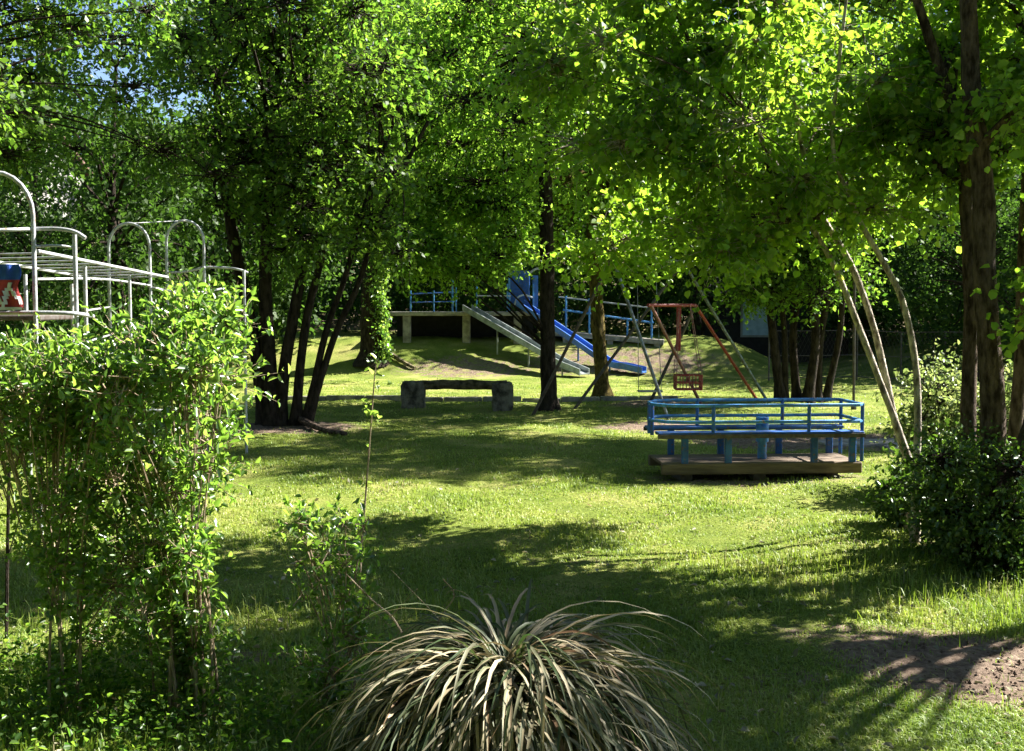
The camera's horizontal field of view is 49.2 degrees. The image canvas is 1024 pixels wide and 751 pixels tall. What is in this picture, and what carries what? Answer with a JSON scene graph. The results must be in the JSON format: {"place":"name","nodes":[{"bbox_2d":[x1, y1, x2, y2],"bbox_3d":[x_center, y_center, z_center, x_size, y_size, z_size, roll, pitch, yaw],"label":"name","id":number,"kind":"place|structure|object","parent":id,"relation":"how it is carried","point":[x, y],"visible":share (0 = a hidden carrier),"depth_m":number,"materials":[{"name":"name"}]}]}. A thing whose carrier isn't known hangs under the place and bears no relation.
{"place":"outdoors","nodes":[
{"label":"outdoors","id":0,"kind":"place"},
{"bbox_2d":[0,0,1003,136],"label":"sky","id":1,"kind":"structure","parent":0,"point":[98,73],"materials":[{"name":"blue"}]},
{"bbox_2d":[0,194,1023,750],"bbox_3d":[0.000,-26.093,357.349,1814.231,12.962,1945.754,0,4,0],"label":"ground","id":2,"kind":"structure","parent":0,"point":[444,358],"depth_m":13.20,"materials":[{"name":"green plant"}]},
{"bbox_2d":[5,465,18,641],"bbox_3d":[-3.254,1.219,7.257,0.120,1.280,0.022,0,4,0],"label":"thin stake","id":3,"kind":"object","parent":2,"relation":"on","point":[8,550],"visible":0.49,"depth_m":7.25,"materials":[{"name":"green wood"}]},
{"bbox_2d":[0,139,52,252],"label":"background tree","id":4,"kind":"object","parent":2,"relation":"on","point":[25,196],"depth_m":54.01,"materials":[{"name":"green plant"}]},
{"bbox_2d":[0,87,78,327],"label":"background tree","id":5,"kind":"object","parent":2,"relation":"on","point":[28,223],"visible":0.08,"depth_m":40.72,"materials":[{"name":"green plant"}]},
{"bbox_2d":[0,124,89,247],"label":"brown roofed house","id":6,"kind":"structure","parent":2,"relation":"on","point":[66,194],"depth_m":62.64,"materials":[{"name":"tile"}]},
{"bbox_2d":[0,55,159,379],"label":"background tree","id":7,"kind":"object","parent":2,"relation":"on","point":[11,223],"visible":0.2,"depth_m":32.23,"materials":[{"name":"green plant"}]},
{"bbox_2d":[0,312,162,720],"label":"hedge shrub","id":8,"kind":"object","parent":2,"relation":"on","point":[45,412],"visible":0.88,"depth_m":6.03,"materials":[{"name":"green plant"}]},
{"bbox_2d":[0,0,247,202],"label":"overhanging tree","id":9,"kind":"object","parent":2,"relation":"on","point":[16,76],"visible":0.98,"depth_m":17.22,"materials":[{"name":"green plant"}]},
{"bbox_2d":[0,171,247,533],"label":"climbing frame","id":10,"kind":"object","parent":2,"relation":"on","point":[26,315],"visible":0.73,"depth_m":12.58,"materials":[{"name":"metal"}]},
{"bbox_2d":[0,264,23,309],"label":"draped cloth","id":11,"kind":"object","parent":10,"relation":"hanging from","point":[10,295],"visible":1,"depth_m":10.31,"materials":[{"name":"red fabric"}]},
{"bbox_2d":[1,0,250,382],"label":"background tree","id":12,"kind":"object","parent":2,"relation":"on","point":[108,204],"visible":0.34,"depth_m":26.38,"materials":[{"name":"green plant"}]},
{"bbox_2d":[27,267,290,729],"bbox_3d":[-1.953,0.649,6.132,1.456,2.500,1.625,0,4,0],"label":"tall shrub","id":13,"kind":"object","parent":2,"relation":"on","point":[198,348],"visible":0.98,"depth_m":5.87,"materials":[{"name":"green plant"}]},
{"bbox_2d":[126,94,281,317],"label":"background tree","id":14,"kind":"object","parent":2,"relation":"on","point":[242,239],"visible":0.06,"depth_m":48.10,"materials":[{"name":"green plant"}]},
{"bbox_2d":[77,0,366,340],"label":"background tree","id":15,"kind":"object","parent":2,"relation":"on","point":[280,316],"visible":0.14,"depth_m":37.30,"materials":[{"name":"green plant"}]},
{"bbox_2d":[199,144,348,254],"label":"tree","id":16,"kind":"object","parent":2,"relation":"on","point":[241,224],"depth_m":61.66,"materials":[{"name":"green plant"}]},
{"bbox_2d":[144,0,457,426],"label":"clump tree","id":17,"kind":"object","parent":2,"relation":"on","point":[269,148],"visible":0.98,"depth_m":18.80,"materials":[{"name":"green plant"}]},
{"bbox_2d":[238,38,393,293],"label":"background tree","id":18,"kind":"object","parent":2,"relation":"on","point":[340,227],"depth_m":50.93,"materials":[{"name":"green plant"}]},
{"bbox_2d":[298,416,346,435],"bbox_3d":[-3.500,0.873,19.790,0.332,0.264,1.689,-3,5,-41],"label":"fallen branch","id":19,"kind":"object","parent":2,"relation":"on","point":[307,422],"visible":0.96,"depth_m":19.47,"materials":[{"name":"brown wood"}]},
{"bbox_2d":[265,493,400,714],"bbox_3d":[-0.929,1.264,6.023,0.762,1.290,0.617,2,4,29],"label":"shrub","id":20,"kind":"object","parent":2,"relation":"on","point":[340,565],"visible":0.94,"depth_m":5.98,"materials":[{"name":"green plant"}]},
{"bbox_2d":[353,353,392,687],"bbox_3d":[-0.786,0.856,6.268,0.236,1.965,0.140,0,4,0],"label":"thin sapling","id":21,"kind":"object","parent":2,"relation":"on","point":[372,412],"visible":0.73,"depth_m":6.23,"materials":[{"name":"green plant"}]},
{"bbox_2d":[280,30,467,333],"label":"background tree","id":22,"kind":"object","parent":2,"relation":"on","point":[397,299],"visible":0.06,"depth_m":43.45,"materials":[{"name":"green plant"}]},
{"bbox_2d":[0,600,754,750],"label":"ground cover","id":23,"kind":"object","parent":2,"relation":"on","point":[116,680],"visible":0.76,"depth_m":5.81,"materials":[{"name":"green plant"}]},
{"bbox_2d":[269,0,502,366],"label":"ivy clad tree","id":24,"kind":"object","parent":2,"relation":"on","point":[375,337],"visible":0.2,"depth_m":36.15,"materials":[{"name":"green plant"}]},
{"bbox_2d":[391,352,415,369],"bbox_3d":[-3.829,-0.589,36.628,1.997,0.722,0.250,3,5,40],"label":"fallen branch","id":25,"kind":"object","parent":2,"relation":"on","point":[399,359],"visible":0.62,"depth_m":36.29,"materials":[{"name":"wood"}]},
{"bbox_2d":[364,0,529,310],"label":"background tree","id":26,"kind":"object","parent":2,"relation":"on","point":[424,307],"visible":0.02,"depth_m":47.38,"materials":[{"name":"green plant"}]},
{"bbox_2d":[376,0,534,286],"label":"background tree","id":27,"kind":"object","parent":2,"relation":"on","point":[450,76],"depth_m":53.81,"materials":[{"name":"green plant"}]},
{"bbox_2d":[400,379,513,411],"bbox_3d":[-1.186,0.441,24.172,2.439,0.723,0.459,0,4,0],"label":"stone bench","id":28,"kind":"object","parent":2,"relation":"on","point":[413,394],"visible":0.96,"depth_m":23.98,"materials":[{"name":"stone"}]},
{"bbox_2d":[390,284,533,343],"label":"raised platform","id":29,"kind":"structure","parent":2,"relation":"on","point":[465,327],"depth_m":40.30,"materials":[{"name":"concrete"}]},
{"bbox_2d":[508,268,538,309],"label":"play tower","id":30,"kind":"structure","parent":29,"relation":"on","point":[523,284],"depth_m":39.13,"materials":[{"name":"blue metal"}]},
{"bbox_2d":[249,395,677,402],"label":"kerb","id":31,"kind":"structure","parent":2,"relation":"on","point":[471,399],"depth_m":26.21,"materials":[{"name":"concrete"}]},
{"bbox_2d":[0,217,962,343],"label":"undergrowth","id":32,"kind":"object","parent":2,"relation":"on","point":[490,302],"visible":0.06,"depth_m":44.71,"materials":[{"name":"green plant"}]},
{"bbox_2d":[289,578,722,750],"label":"strap leaved tuft","id":33,"kind":"object","parent":2,"relation":"on","point":[470,688],"visible":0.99,"depth_m":4.90,"materials":[{"name":"green plant"}]},
{"bbox_2d":[346,574,416,633],"bbox_3d":[-0.626,1.114,5.434,0.431,0.257,0.038,2,4,30],"label":"dry twig","id":34,"kind":"object","parent":33,"relation":"in","point":[390,615],"visible":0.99,"depth_m":5.44,"materials":[{"name":"brown wood"}]},
{"bbox_2d":[397,576,454,632],"bbox_3d":[-0.450,1.127,5.455,0.379,0.311,0.048,2,4,30],"label":"bent dry twig","id":35,"kind":"object","parent":33,"relation":"in","point":[428,607],"visible":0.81,"depth_m":5.38,"materials":[{"name":"brown wood"}]},
{"bbox_2d":[18,0,999,250],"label":"woodland","id":36,"kind":"object","parent":2,"relation":"on","point":[88,142],"depth_m":73.23,"materials":[{"name":"green plant"}]},
{"bbox_2d":[347,0,671,411],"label":"straight tree","id":37,"kind":"object","parent":2,"relation":"on","point":[459,198],"visible":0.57,"depth_m":22.46,"materials":[{"name":"green plant"}]},
{"bbox_2d":[0,538,1023,750],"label":"tall grass","id":38,"kind":"structure","parent":2,"relation":"on","point":[999,616],"depth_m":7.88,"materials":[{"name":"green plant"}]},
{"bbox_2d":[462,305,589,375],"bbox_3d":[0.398,-1.137,36.455,4.926,2.362,0.559,3,5,39],"label":"grey slide","id":39,"kind":"object","parent":2,"relation":"on","point":[496,324],"visible":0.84,"depth_m":36.59,"materials":[{"name":"grey metal"}]},
{"bbox_2d":[430,44,634,332],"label":"background tree","id":40,"kind":"object","parent":2,"relation":"on","point":[560,225],"visible":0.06,"depth_m":45.25,"materials":[{"name":"green plant"}]},
{"bbox_2d":[518,2,603,273],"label":"background tree","id":41,"kind":"object","parent":2,"relation":"on","point":[562,172],"depth_m":57.49,"materials":[{"name":"green plant"}]},
{"bbox_2d":[516,300,646,373],"bbox_3d":[2.193,-1.294,36.696,4.867,2.394,0.666,3,4,36],"label":"blue slide","id":42,"kind":"object","parent":2,"relation":"on","point":[585,346],"visible":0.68,"depth_m":36.59,"materials":[{"name":"blue plastic"}]},
{"bbox_2d":[495,40,691,332],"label":"background tree","id":43,"kind":"object","parent":2,"relation":"on","point":[606,290],"visible":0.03,"depth_m":46.10,"materials":[{"name":"green plant"}]},
{"bbox_2d":[555,296,664,346],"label":"walkway","id":44,"kind":"structure","parent":2,"relation":"on","point":[609,338],"depth_m":38.00,"materials":[{"name":"metal"}]},
{"bbox_2d":[475,0,764,396],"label":"mossy tree","id":45,"kind":"object","parent":2,"relation":"on","point":[601,387],"visible":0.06,"depth_m":26.59,"materials":[{"name":"green plant"}]},
{"bbox_2d":[531,259,766,419],"bbox_3d":[3.174,-0.833,24.443,3.111,3.391,5.399,2,4,35],"label":"tall swing set","id":46,"kind":"object","parent":2,"relation":"on","point":[635,326],"visible":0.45,"depth_m":23.42,"materials":[{"name":"metal"}]},
{"bbox_2d":[612,78,790,335],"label":"background tree","id":47,"kind":"object","parent":2,"relation":"on","point":[678,291],"visible":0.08,"depth_m":43.23,"materials":[{"name":"green plant"}]},
{"bbox_2d":[646,303,756,406],"bbox_3d":[4.113,-0.416,25.130,1.541,2.390,4.736,2,4,30],"label":"red swing set","id":48,"kind":"object","parent":2,"relation":"on","point":[679,336],"visible":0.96,"depth_m":23.92,"materials":[{"name":"paint"}]},
{"bbox_2d":[473,0,961,543],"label":"leaning tree","id":49,"kind":"object","parent":2,"relation":"on","point":[785,188],"visible":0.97,"depth_m":10.16,"materials":[{"name":"green plant"}]},
{"bbox_2d":[643,398,865,480],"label":"rocking platform","id":50,"kind":"structure","parent":2,"relation":"on","point":[685,465],"depth_m":14.31,"materials":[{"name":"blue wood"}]},
{"bbox_2d":[691,277,856,362],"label":"dark shed","id":51,"kind":"structure","parent":2,"relation":"on","point":[754,336],"depth_m":44.23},
{"bbox_2d":[740,298,768,336],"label":"window","id":52,"kind":"structure","parent":51,"relation":"in","point":[757,327],"depth_m":44.21,"materials":[{"name":"blue glass"}]},
{"bbox_2d":[642,0,958,402],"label":"multi stem tree","id":53,"kind":"object","parent":2,"relation":"on","point":[817,276],"visible":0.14,"depth_m":25.54,"materials":[{"name":"green plant"}]},
{"bbox_2d":[851,280,855,409],"bbox_3d":[7.367,-0.566,24.010,0.113,3.000,0.111,-1,4,-22],"label":"metal pole","id":54,"kind":"object","parent":2,"relation":"on","point":[854,338],"visible":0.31,"depth_m":23.99,"materials":[{"name":"metal"}]},
{"bbox_2d":[766,0,947,341],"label":"background tree","id":55,"kind":"object","parent":2,"relation":"on","point":[865,321],"visible":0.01,"depth_m":46.95,"materials":[{"name":"green plant"}]},
{"bbox_2d":[772,51,949,355],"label":"background tree","id":56,"kind":"object","parent":2,"relation":"on","point":[847,320],"visible":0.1,"depth_m":43.01,"materials":[{"name":"green plant"}]},
{"bbox_2d":[748,628,1023,715],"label":"soil crumbs","id":57,"kind":"object","parent":2,"relation":"on","point":[976,674],"visible":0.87,"depth_m":6.73,"materials":[{"name":"brown soil"}]},
{"bbox_2d":[768,330,1013,380],"bbox_3d":[12.800,-0.530,33.029,10.443,1.667,0.050,0,4,0],"label":"wire fence","id":58,"kind":"object","parent":2,"relation":"on","point":[857,354],"visible":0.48,"depth_m":33.02,"materials":[{"name":"metal"}]},
{"bbox_2d":[856,428,949,529],"bbox_3d":[3.871,1.069,10.957,0.962,1.096,1.345,1,4,22],"label":"shrub","id":59,"kind":"object","parent":2,"relation":"on","point":[889,508],"visible":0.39,"depth_m":10.99,"materials":[{"name":"green plant"}]},
{"bbox_2d":[795,0,1023,189],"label":"spreading tree","id":60,"kind":"object","parent":2,"relation":"on","point":[887,10],"visible":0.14,"depth_m":21.33,"materials":[{"name":"green plant"}]},
{"bbox_2d":[817,0,1023,564],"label":"broadleaf tree","id":61,"kind":"object","parent":2,"relation":"on","point":[965,143],"visible":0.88,"depth_m":9.73,"materials":[{"name":"green plant"}]},
{"bbox_2d":[856,136,1020,380],"bbox_3d":[13.867,-3.863,33.500,6.821,8.773,5.930,1,4,22],"label":"background tree","id":62,"kind":"object","parent":2,"relation":"on","point":[921,300],"visible":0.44,"depth_m":33.34,"materials":[{"name":"green plant"}]},
{"bbox_2d":[870,337,1013,472],"bbox_3d":[5.472,0.684,13.177,2.406,2.285,2.932,1,4,15],"label":"pale bush","id":63,"kind":"object","parent":2,"relation":"on","point":[937,402],"visible":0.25,"depth_m":12.81,"materials":[{"name":"green plant"}]},
{"bbox_2d":[871,12,1022,352],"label":"background tree","id":64,"kind":"object","parent":2,"relation":"on","point":[952,275],"visible":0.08,"depth_m":38.09,"materials":[{"name":"green plant"}]},
{"bbox_2d":[887,413,1023,583],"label":"ivy bush","id":65,"kind":"object","parent":2,"relation":"on","point":[958,512],"visible":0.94,"depth_m":9.03,"materials":[{"name":"green plant"}]},
{"bbox_2d":[893,29,1020,339],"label":"background tree","id":66,"kind":"object","parent":2,"relation":"on","point":[1012,301],"depth_m":41.09,"materials":[{"name":"green plant"}]},
{"bbox_2d":[910,45,1017,333],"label":"background tree","id":67,"kind":"object","parent":2,"relation":"on","point":[958,279],"depth_m":46.32,"materials":[{"name":"green plant"}]},
{"bbox_2d":[818,438,911,453],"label":"path","id":68,"kind":"structure","parent":0,"point":[868,443],"depth_m":17.88,"materials":[{"name":"soil"}]}
]}

